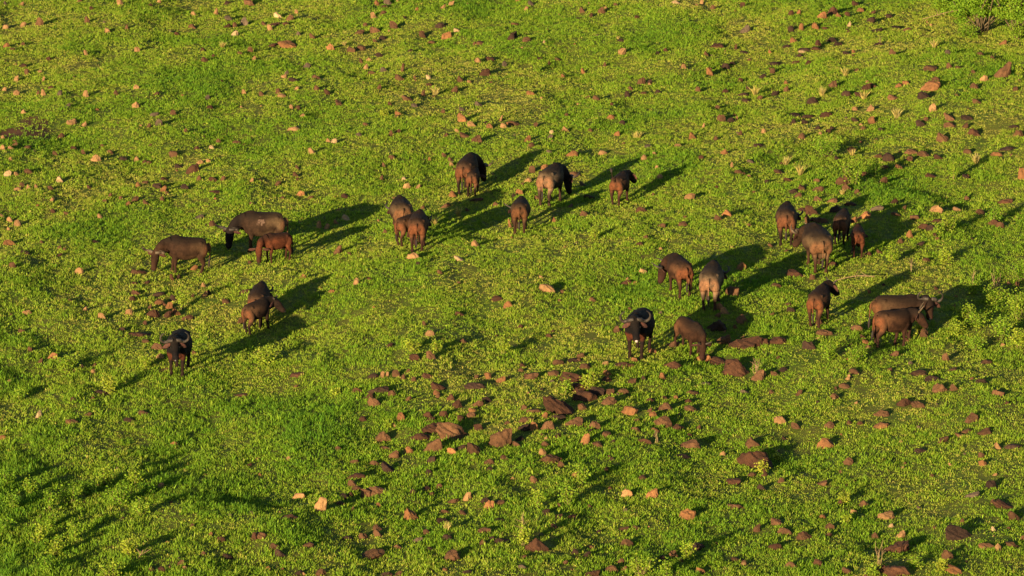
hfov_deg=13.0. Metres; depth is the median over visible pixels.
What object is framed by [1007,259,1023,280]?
bush
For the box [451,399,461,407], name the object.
rock
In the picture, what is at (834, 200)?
rock
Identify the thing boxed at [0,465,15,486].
leafy weed
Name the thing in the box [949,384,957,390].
rock
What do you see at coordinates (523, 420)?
rock
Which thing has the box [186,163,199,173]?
rock
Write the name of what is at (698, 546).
rock
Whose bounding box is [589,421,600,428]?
rock
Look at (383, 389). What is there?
rock
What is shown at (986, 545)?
rock
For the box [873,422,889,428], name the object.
rock
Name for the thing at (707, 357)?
rock
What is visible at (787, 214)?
buffalo
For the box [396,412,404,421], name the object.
rock
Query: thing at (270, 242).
buffalo calf
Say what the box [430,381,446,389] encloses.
rock
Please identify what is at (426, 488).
rock
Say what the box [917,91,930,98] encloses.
rock
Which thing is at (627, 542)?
rock
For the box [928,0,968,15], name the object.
shrub
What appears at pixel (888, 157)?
rock
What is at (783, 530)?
rock
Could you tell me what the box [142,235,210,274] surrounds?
buffalo
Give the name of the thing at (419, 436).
rock
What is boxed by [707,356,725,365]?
rock
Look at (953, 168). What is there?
leafy weed
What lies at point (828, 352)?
leafy weed
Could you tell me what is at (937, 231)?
leafy weed
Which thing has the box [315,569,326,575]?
rock
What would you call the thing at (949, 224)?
leafy weed
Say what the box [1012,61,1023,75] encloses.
leafy weed
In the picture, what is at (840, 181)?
rock
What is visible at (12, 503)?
leafy weed
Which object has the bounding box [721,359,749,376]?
rock
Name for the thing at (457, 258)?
rock
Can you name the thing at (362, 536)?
rock
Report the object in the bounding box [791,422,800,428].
rock
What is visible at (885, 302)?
buffalo
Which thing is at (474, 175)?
buffalo calf
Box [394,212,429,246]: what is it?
buffalo calf
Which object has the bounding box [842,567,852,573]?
rock
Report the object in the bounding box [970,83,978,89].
rock
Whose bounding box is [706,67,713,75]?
rock
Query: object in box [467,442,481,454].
rock
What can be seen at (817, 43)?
rock
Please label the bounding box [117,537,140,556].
leafy weed
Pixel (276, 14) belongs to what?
rock
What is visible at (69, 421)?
rock
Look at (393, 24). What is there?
rock
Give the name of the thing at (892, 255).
leafy weed
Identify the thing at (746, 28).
rock
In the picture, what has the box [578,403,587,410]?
rock
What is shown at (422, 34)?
rock
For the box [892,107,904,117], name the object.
dry grass tuft
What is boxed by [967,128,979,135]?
rock
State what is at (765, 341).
rock
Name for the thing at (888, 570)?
rock
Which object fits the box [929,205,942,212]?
rock
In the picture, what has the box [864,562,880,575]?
leafy weed
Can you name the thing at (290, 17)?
rock
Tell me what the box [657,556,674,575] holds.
leafy weed
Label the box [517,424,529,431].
rock
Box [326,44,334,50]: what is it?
rock
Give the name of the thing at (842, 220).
buffalo
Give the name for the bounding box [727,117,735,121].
rock
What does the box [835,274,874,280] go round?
dead branch
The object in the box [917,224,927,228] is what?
rock
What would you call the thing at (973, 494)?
rock
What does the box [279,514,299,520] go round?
rock
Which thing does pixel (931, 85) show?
rock
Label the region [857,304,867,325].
leafy weed
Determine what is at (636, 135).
dry grass tuft
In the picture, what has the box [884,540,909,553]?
rock
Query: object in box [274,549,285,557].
rock
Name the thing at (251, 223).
buffalo
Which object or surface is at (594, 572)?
rock
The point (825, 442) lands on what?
rock
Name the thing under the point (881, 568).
rock
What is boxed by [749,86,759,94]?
dry grass tuft
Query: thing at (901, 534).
rock
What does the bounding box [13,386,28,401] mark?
leafy weed
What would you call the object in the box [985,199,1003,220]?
leafy weed
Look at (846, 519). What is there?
leafy weed
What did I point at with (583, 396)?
rock
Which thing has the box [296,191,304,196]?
rock
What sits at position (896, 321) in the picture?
buffalo
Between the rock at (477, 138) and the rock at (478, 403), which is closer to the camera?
the rock at (478, 403)
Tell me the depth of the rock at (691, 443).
146.34 m
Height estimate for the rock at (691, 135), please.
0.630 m
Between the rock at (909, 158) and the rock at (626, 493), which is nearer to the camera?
the rock at (626, 493)
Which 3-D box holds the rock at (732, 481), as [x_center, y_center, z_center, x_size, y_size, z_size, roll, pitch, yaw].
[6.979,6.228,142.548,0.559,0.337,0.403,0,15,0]
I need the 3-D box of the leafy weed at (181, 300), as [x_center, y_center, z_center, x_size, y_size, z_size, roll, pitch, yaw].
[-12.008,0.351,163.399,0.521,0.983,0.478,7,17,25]
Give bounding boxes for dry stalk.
[514,511,528,528]
[752,358,762,374]
[875,541,885,564]
[990,268,1000,289]
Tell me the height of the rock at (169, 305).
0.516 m
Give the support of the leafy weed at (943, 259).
on the ground at (796, 436)
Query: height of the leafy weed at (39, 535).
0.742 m
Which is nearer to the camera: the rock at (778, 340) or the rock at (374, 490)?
the rock at (374, 490)
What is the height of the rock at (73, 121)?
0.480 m
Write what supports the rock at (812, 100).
on the ground at (796, 436)
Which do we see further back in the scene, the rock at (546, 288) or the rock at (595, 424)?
the rock at (546, 288)
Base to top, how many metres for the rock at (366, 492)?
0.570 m
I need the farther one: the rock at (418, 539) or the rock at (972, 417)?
the rock at (972, 417)
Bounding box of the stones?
[0,0,1023,575]
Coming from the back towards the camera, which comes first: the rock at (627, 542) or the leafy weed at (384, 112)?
the leafy weed at (384, 112)
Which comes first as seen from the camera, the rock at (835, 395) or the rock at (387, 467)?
the rock at (387, 467)
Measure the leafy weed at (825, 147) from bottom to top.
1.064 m
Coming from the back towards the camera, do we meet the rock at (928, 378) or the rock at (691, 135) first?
the rock at (691, 135)
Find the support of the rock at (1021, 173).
on the ground at (796, 436)
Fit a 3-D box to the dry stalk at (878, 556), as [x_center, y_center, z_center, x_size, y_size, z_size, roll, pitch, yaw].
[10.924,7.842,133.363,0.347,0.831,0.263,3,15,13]
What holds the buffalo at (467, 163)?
on the ground at (796, 436)
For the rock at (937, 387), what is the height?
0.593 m
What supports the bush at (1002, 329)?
on the ground at (796, 436)
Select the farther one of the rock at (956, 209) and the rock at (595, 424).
the rock at (956, 209)
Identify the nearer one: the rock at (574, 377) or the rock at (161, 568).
the rock at (161, 568)
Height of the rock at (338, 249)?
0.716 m
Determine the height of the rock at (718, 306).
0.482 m
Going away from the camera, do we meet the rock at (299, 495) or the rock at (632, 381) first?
the rock at (299, 495)
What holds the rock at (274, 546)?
on the ground at (796, 436)
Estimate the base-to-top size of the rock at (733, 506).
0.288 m
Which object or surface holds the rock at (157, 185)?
on the ground at (796, 436)
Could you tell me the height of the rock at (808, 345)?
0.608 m
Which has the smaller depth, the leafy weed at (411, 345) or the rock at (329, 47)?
the leafy weed at (411, 345)
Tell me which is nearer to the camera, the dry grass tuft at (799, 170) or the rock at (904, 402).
the rock at (904, 402)
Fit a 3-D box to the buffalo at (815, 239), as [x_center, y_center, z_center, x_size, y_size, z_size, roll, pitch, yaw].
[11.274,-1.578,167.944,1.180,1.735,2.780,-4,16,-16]
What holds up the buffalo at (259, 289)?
on the ground at (796, 436)
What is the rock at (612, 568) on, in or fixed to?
on the ground at (796, 436)
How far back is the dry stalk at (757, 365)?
154.50 m
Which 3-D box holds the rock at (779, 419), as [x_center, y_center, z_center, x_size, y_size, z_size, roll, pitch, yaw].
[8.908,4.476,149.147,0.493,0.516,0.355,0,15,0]
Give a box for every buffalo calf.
[241,294,285,334]
[248,232,292,263]
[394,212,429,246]
[466,167,484,196]
[609,168,636,206]
[849,223,867,258]
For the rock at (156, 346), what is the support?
on the ground at (796, 436)
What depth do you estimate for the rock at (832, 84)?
198.40 m
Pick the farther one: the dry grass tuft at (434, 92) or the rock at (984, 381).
the dry grass tuft at (434, 92)
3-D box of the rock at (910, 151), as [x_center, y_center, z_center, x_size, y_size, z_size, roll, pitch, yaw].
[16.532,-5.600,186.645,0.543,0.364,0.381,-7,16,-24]
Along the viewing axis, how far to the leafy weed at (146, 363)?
155.07 m
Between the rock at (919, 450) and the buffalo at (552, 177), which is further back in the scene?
the buffalo at (552, 177)
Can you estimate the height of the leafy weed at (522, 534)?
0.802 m
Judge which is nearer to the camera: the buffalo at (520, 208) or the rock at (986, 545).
the rock at (986, 545)
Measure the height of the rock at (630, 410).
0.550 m
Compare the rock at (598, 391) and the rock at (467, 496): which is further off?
the rock at (598, 391)
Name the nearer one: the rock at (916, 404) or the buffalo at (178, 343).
the rock at (916, 404)
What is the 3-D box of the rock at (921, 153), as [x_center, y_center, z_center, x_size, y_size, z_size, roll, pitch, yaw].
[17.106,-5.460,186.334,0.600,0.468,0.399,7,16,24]
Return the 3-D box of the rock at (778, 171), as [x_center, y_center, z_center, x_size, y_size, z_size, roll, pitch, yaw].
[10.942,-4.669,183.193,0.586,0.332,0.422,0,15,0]
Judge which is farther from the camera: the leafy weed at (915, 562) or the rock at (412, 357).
the rock at (412, 357)
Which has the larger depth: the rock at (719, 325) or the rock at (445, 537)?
the rock at (719, 325)
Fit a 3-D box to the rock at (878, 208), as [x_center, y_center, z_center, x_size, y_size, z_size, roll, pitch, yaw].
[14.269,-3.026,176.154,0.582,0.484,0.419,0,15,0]
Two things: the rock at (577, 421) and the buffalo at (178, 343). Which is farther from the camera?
the buffalo at (178, 343)
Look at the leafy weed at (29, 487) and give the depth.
140.66 m
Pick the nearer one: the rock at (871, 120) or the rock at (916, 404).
the rock at (916, 404)
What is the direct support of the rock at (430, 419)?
on the ground at (796, 436)
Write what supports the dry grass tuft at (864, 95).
on the ground at (796, 436)
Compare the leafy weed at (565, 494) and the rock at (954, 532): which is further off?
the leafy weed at (565, 494)
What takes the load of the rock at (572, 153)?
on the ground at (796, 436)
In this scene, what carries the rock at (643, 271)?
on the ground at (796, 436)
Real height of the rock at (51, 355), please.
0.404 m
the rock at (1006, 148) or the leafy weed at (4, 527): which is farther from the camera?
the rock at (1006, 148)
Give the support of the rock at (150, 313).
on the ground at (796, 436)
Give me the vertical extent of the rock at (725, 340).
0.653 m
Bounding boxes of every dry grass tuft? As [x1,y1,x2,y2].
[429,86,438,94]
[431,216,439,224]
[443,522,451,530]
[453,207,462,215]
[633,130,641,137]
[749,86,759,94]
[781,157,790,164]
[793,164,804,175]
[816,85,825,95]
[841,68,848,75]
[860,90,869,99]
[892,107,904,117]
[929,39,937,47]
[970,153,979,163]
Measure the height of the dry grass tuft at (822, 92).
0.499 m
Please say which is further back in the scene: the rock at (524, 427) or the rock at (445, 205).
the rock at (445, 205)
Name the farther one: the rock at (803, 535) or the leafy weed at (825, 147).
the leafy weed at (825, 147)
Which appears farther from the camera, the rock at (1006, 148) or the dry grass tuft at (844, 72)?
the dry grass tuft at (844, 72)
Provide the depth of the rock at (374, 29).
210.31 m
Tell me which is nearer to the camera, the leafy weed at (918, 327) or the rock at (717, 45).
the leafy weed at (918, 327)
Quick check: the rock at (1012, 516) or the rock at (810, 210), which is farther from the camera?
the rock at (810, 210)
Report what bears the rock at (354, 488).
on the ground at (796, 436)
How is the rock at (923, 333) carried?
on the ground at (796, 436)
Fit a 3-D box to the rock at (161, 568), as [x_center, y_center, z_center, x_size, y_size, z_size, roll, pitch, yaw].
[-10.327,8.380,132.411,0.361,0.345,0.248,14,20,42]
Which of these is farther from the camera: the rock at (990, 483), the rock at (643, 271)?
the rock at (643, 271)
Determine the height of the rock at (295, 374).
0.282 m
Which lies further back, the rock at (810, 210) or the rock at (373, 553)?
the rock at (810, 210)
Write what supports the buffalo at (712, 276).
on the ground at (796, 436)
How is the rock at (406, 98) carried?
on the ground at (796, 436)
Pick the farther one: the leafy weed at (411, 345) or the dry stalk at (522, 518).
the leafy weed at (411, 345)
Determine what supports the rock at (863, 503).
on the ground at (796, 436)
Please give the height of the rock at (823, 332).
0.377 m
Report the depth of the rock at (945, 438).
146.80 m
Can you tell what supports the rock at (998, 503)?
on the ground at (796, 436)
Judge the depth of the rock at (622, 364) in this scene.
154.55 m
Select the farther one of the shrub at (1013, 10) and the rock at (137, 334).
the shrub at (1013, 10)
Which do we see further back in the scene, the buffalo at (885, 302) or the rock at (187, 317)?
the rock at (187, 317)
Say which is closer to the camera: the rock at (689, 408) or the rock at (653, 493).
the rock at (653, 493)
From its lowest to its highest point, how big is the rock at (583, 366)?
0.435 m
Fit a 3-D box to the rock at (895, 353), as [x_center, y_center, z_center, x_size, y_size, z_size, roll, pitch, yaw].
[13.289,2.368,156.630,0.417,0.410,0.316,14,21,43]
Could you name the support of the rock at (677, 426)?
on the ground at (796, 436)
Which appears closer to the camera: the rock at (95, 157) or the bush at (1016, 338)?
the bush at (1016, 338)
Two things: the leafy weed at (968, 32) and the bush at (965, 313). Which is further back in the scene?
the leafy weed at (968, 32)
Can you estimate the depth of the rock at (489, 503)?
138.98 m
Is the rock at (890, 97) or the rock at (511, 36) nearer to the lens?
the rock at (890, 97)
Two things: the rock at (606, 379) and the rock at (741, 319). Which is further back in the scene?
the rock at (741, 319)
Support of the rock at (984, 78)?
on the ground at (796, 436)
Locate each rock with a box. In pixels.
[3,239,15,245]
[35,17,43,25]
[48,353,57,358]
[56,176,62,182]
[65,419,77,423]
[66,118,76,124]
[91,154,100,161]
[95,390,108,394]
[98,313,105,319]
[128,332,150,336]
[130,290,142,295]
[137,410,147,414]
[146,310,153,316]
[151,309,159,317]
[151,343,162,349]
[152,183,161,188]
[155,566,166,572]
[165,302,172,308]
[169,294,176,300]
[172,308,180,315]
[182,315,193,320]
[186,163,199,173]
[233,393,247,396]
[240,17,247,25]
[243,0,253,5]
[256,532,266,538]
[269,543,280,549]
[274,12,280,18]
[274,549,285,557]
[278,40,296,47]
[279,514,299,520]
[286,14,293,20]
[289,372,303,377]
[292,493,304,498]
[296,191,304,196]
[313,497,326,511]
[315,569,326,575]
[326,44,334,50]
[333,245,341,254]
[335,99,342,105]
[346,473,365,478]
[347,480,355,486]
[351,486,360,490]
[357,533,367,538]
[361,488,370,497]
[362,548,384,559]
[366,486,387,496]
[367,386,388,394]
[367,397,380,405]
[370,26,380,32]
[373,528,382,536]
[375,431,390,441]
[380,572,391,575]
[381,461,394,473]
[384,0,391,4]
[387,390,395,396]
[388,450,399,457]
[389,21,398,29]
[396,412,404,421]
[401,95,412,100]
[403,183,410,188]
[404,508,418,520]
[406,252,418,258]
[409,353,419,360]
[409,433,430,440]
[412,537,422,541]
[419,31,426,37]
[421,422,436,433]
[422,373,432,378]
[423,438,441,451]
[423,486,430,491]
[425,416,434,422]
[426,351,435,359]
[426,456,436,462]
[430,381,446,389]
[435,23,445,27]
[435,422,466,439]
[437,518,448,522]
[440,202,449,207]
[441,31,451,39]
[442,534,452,541]
[444,549,459,560]
[446,394,453,400]
[447,448,456,453]
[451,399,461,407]
[454,255,463,260]
[457,113,467,121]
[463,492,471,500]
[464,382,484,388]
[466,412,475,418]
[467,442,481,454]
[471,135,481,142]
[472,400,483,406]
[474,424,482,430]
[476,527,490,533]
[479,68,490,75]
[483,500,493,508]
[484,459,493,464]
[487,428,512,446]
[494,538,509,543]
[496,376,505,382]
[507,32,514,39]
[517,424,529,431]
[518,417,534,422]
[524,372,538,379]
[524,538,548,551]
[526,409,540,412]
[530,422,537,430]
[530,476,537,482]
[539,284,554,292]
[539,454,561,463]
[541,421,554,429]
[543,395,573,415]
[550,414,565,420]
[560,372,582,382]
[565,417,583,426]
[566,150,577,156]
[567,357,581,362]
[571,383,586,391]
[572,390,597,401]
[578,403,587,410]
[579,363,589,369]
[580,433,589,444]
[584,570,599,575]
[588,387,605,395]
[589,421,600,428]
[601,376,611,382]
[601,396,616,404]
[604,565,617,572]
[605,388,614,394]
[613,362,633,367]
[618,48,625,54]
[618,526,628,530]
[619,539,632,547]
[621,280,631,284]
[621,406,637,415]
[621,488,631,497]
[627,378,635,384]
[635,207,647,212]
[637,77,645,84]
[638,268,647,273]
[638,439,651,443]
[645,488,657,497]
[653,415,672,427]
[657,402,672,410]
[663,361,681,369]
[666,341,680,346]
[669,424,683,430]
[669,550,677,558]
[675,454,690,458]
[679,508,696,520]
[680,439,700,448]
[684,193,694,198]
[684,405,696,411]
[689,132,696,139]
[691,543,704,550]
[696,354,710,361]
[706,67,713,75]
[706,320,726,331]
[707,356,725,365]
[710,43,723,47]
[715,335,730,344]
[716,303,722,309]
[720,307,728,314]
[721,63,730,69]
[721,209,731,216]
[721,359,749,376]
[725,286,738,295]
[725,478,740,484]
[726,336,764,349]
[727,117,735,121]
[727,504,742,508]
[736,262,746,270]
[736,314,746,324]
[736,451,772,469]
[740,25,749,32]
[745,437,759,448]
[750,370,765,380]
[757,484,765,490]
[761,339,768,345]
[767,543,782,550]
[769,336,787,343]
[771,517,782,525]
[773,416,786,423]
[774,169,783,173]
[777,527,791,534]
[784,562,796,568]
[785,269,803,276]
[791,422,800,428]
[796,531,811,539]
[802,341,815,349]
[805,205,818,215]
[806,97,817,104]
[810,217,828,223]
[812,22,819,28]
[812,186,823,192]
[813,559,823,566]
[815,40,821,46]
[816,329,832,335]
[816,438,834,448]
[817,11,826,18]
[817,480,826,485]
[820,112,832,117]
[824,421,834,428]
[826,37,836,41]
[827,6,836,14]
[827,81,836,87]
[827,198,837,202]
[828,262,837,266]
[829,205,840,212]
[830,393,838,399]
[835,174,850,185]
[841,91,850,96]
[842,184,852,190]
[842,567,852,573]
[843,457,852,464]
[844,202,856,205]
[849,325,862,330]
[858,211,870,218]
[859,500,868,506]
[861,83,870,90]
[866,17,875,22]
[868,116,875,123]
[870,205,883,210]
[873,410,889,416]
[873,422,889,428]
[877,511,894,519]
[877,565,884,572]
[882,152,894,161]
[882,565,909,575]
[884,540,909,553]
[887,94,897,100]
[889,198,897,204]
[890,351,899,356]
[896,398,910,406]
[896,530,904,537]
[904,149,917,154]
[905,156,912,161]
[908,370,926,375]
[911,401,925,407]
[914,448,926,452]
[915,120,924,126]
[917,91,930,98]
[917,150,929,156]
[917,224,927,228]
[917,328,928,337]
[920,80,940,90]
[923,65,936,70]
[925,173,937,177]
[925,225,935,230]
[925,375,939,381]
[929,103,936,112]
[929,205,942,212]
[932,383,947,392]
[936,132,948,141]
[938,436,948,442]
[942,353,948,361]
[942,550,953,558]
[943,112,954,120]
[943,122,955,127]
[944,564,962,574]
[945,524,970,540]
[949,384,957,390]
[952,206,961,211]
[960,115,972,119]
[964,412,978,422]
[965,491,979,497]
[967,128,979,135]
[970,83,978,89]
[974,209,984,214]
[975,379,987,383]
[975,427,991,434]
[978,543,994,549]
[980,75,988,81]
[985,480,996,487]
[988,219,997,225]
[992,390,1004,395]
[992,499,1012,508]
[994,61,1011,77]
[997,199,1012,203]
[998,146,1014,150]
[1004,444,1021,448]
[1004,541,1018,547]
[1008,511,1019,520]
[1013,130,1023,135]
[1018,168,1023,179]
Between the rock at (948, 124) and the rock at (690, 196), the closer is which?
the rock at (690, 196)
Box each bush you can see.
[946,319,966,335]
[950,293,977,321]
[960,278,985,294]
[965,335,987,352]
[966,308,989,330]
[982,277,1007,306]
[988,311,1011,340]
[999,287,1023,319]
[1006,324,1023,348]
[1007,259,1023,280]
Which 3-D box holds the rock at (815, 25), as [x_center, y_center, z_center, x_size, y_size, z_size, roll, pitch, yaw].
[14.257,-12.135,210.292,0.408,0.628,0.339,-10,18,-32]
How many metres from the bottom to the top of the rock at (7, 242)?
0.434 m
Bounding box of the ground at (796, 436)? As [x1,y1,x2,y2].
[0,0,1023,575]
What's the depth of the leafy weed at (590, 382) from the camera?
152.07 m
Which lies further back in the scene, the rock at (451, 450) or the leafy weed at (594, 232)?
the leafy weed at (594, 232)
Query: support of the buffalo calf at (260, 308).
on the ground at (796, 436)
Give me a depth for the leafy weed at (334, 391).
151.80 m
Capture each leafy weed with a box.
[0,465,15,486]
[0,515,16,532]
[3,489,19,509]
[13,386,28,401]
[21,477,37,494]
[27,521,47,544]
[39,556,54,571]
[42,487,58,510]
[43,512,59,528]
[44,533,67,556]
[51,353,80,372]
[57,484,80,505]
[66,518,84,540]
[81,478,96,495]
[96,369,116,394]
[96,558,126,575]
[97,459,113,485]
[102,482,131,506]
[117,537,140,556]
[125,465,143,484]
[131,495,151,517]
[138,479,155,496]
[139,354,152,367]
[176,284,187,309]
[250,343,281,365]
[327,386,340,395]
[378,108,390,115]
[384,419,394,427]
[401,336,421,352]
[430,339,443,350]
[495,335,511,354]
[513,521,530,545]
[529,486,546,508]
[532,63,542,71]
[557,482,577,505]
[559,376,573,394]
[572,463,592,486]
[579,369,598,389]
[587,224,598,239]
[624,552,659,575]
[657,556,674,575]
[676,540,696,559]
[754,459,770,472]
[770,451,781,460]
[812,133,842,156]
[818,339,837,360]
[836,490,852,503]
[839,156,864,184]
[839,513,852,523]
[844,343,867,363]
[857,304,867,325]
[863,159,880,176]
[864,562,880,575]
[886,246,900,262]
[903,554,922,568]
[912,321,922,334]
[932,224,944,235]
[932,558,948,573]
[936,246,953,263]
[940,212,959,231]
[947,157,957,178]
[954,18,980,38]
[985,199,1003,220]
[1009,20,1023,39]
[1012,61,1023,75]
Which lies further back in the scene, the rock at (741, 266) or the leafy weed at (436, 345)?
the rock at (741, 266)
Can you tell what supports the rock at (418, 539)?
on the ground at (796, 436)
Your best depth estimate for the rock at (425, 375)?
152.96 m
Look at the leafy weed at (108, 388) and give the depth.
152.21 m
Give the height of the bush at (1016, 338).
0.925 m
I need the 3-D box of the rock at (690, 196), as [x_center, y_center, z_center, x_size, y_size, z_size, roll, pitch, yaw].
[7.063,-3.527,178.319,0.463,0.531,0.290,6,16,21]
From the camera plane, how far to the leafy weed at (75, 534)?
135.72 m
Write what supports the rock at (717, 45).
on the ground at (796, 436)
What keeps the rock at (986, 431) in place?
on the ground at (796, 436)
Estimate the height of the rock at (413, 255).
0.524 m
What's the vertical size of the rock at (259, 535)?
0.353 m
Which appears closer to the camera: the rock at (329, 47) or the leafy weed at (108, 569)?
the leafy weed at (108, 569)
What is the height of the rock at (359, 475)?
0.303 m
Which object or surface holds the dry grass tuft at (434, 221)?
on the ground at (796, 436)
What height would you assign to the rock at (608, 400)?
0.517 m
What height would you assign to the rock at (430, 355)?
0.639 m
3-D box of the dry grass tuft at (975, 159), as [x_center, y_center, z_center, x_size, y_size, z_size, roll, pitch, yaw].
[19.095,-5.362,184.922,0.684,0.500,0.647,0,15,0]
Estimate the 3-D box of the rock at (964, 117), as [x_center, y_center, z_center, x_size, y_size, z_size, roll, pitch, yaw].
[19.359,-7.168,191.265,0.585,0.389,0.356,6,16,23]
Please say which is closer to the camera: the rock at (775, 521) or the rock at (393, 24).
the rock at (775, 521)
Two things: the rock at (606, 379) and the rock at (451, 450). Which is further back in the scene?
the rock at (606, 379)
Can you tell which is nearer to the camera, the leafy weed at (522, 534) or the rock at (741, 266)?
the leafy weed at (522, 534)
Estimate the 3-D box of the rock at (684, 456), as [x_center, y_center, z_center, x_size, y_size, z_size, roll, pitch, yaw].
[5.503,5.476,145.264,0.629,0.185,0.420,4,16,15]
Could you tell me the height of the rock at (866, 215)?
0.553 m
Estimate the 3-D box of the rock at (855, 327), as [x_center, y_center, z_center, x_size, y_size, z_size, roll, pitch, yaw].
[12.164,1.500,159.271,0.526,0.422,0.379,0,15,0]
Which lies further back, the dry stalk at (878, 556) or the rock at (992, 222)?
the rock at (992, 222)
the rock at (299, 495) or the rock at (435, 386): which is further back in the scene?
the rock at (435, 386)
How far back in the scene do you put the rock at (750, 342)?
157.50 m
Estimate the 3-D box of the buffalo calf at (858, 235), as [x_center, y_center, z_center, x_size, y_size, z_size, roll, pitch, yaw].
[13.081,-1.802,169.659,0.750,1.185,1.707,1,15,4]
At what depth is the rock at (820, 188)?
179.38 m
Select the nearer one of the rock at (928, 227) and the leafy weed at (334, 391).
the leafy weed at (334, 391)
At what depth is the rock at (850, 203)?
177.12 m
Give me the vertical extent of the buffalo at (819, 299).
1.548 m
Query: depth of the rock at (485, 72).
200.95 m
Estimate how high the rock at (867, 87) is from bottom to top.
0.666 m
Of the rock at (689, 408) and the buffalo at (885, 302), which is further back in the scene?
the buffalo at (885, 302)
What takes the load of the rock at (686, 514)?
on the ground at (796, 436)
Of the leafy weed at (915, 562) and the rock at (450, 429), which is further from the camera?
the rock at (450, 429)
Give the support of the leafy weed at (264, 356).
on the ground at (796, 436)
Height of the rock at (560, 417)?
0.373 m
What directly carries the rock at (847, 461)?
on the ground at (796, 436)
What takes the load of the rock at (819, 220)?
on the ground at (796, 436)
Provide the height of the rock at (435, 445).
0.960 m
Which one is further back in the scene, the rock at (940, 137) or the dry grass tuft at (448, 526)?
the rock at (940, 137)
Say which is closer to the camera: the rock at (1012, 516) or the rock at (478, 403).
the rock at (1012, 516)
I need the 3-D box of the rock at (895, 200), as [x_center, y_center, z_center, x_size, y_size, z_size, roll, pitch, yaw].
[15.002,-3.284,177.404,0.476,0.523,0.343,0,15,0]
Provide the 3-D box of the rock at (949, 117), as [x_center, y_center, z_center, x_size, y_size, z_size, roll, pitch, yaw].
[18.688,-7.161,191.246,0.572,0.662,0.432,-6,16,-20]
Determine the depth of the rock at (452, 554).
133.82 m
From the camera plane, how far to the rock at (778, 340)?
157.54 m
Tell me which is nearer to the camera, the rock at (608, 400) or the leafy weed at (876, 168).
the rock at (608, 400)
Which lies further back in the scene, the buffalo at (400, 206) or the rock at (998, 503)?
the buffalo at (400, 206)
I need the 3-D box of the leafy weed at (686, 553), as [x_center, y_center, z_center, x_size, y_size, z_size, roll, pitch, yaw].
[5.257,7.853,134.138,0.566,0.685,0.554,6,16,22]
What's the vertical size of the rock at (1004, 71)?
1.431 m
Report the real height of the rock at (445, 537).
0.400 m
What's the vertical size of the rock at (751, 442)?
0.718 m
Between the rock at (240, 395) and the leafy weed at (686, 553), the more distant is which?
the rock at (240, 395)
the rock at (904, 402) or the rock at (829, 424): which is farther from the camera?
the rock at (904, 402)
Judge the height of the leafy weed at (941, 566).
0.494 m
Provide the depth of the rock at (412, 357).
154.93 m
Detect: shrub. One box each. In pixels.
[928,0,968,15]
[945,0,1011,32]
[990,0,1023,36]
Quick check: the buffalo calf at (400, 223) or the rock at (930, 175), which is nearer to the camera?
the buffalo calf at (400, 223)
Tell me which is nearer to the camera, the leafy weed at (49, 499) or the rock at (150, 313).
the leafy weed at (49, 499)
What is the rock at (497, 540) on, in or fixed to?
on the ground at (796, 436)
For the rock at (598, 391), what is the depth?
151.46 m
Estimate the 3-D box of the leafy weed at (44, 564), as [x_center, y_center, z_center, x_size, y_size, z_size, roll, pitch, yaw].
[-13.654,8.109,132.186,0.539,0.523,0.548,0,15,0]
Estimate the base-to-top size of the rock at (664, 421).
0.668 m
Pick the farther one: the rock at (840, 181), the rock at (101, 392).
the rock at (840, 181)
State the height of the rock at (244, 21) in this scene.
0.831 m
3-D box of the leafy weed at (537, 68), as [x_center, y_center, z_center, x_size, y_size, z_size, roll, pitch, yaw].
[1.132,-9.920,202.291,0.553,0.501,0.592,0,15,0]
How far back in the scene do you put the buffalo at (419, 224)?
169.59 m
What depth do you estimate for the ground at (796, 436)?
164.08 m
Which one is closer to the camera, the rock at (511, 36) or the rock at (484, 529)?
the rock at (484, 529)
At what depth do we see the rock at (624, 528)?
137.26 m
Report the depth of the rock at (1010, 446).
145.34 m
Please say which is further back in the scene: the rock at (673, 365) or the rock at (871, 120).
the rock at (871, 120)
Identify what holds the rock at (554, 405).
on the ground at (796, 436)
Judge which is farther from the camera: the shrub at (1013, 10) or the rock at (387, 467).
the shrub at (1013, 10)
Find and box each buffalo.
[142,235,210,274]
[160,328,192,376]
[215,210,287,252]
[247,281,272,326]
[385,195,412,238]
[407,209,431,251]
[455,152,492,194]
[504,196,530,234]
[536,162,579,206]
[619,307,654,359]
[651,253,693,297]
[674,316,711,360]
[699,259,729,311]
[775,201,802,246]
[790,222,833,273]
[806,276,839,328]
[832,208,854,244]
[868,291,943,339]
[871,302,928,347]
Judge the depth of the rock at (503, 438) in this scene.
145.41 m
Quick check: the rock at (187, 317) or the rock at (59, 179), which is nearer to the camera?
the rock at (187, 317)
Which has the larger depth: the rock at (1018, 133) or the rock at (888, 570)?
the rock at (1018, 133)
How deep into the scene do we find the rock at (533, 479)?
141.55 m
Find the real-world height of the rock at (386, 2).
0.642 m
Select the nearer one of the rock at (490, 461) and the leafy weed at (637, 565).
the leafy weed at (637, 565)
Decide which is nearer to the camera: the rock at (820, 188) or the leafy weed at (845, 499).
the leafy weed at (845, 499)
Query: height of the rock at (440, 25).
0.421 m
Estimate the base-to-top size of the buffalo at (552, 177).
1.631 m
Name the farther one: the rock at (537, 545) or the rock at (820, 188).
the rock at (820, 188)
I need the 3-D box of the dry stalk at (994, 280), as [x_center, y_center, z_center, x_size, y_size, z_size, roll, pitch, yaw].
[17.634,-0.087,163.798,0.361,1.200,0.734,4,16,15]
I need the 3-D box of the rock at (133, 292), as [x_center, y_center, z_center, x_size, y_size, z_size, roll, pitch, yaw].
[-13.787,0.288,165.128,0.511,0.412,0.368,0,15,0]
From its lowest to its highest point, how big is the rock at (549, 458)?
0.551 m
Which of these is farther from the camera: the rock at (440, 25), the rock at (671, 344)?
the rock at (440, 25)

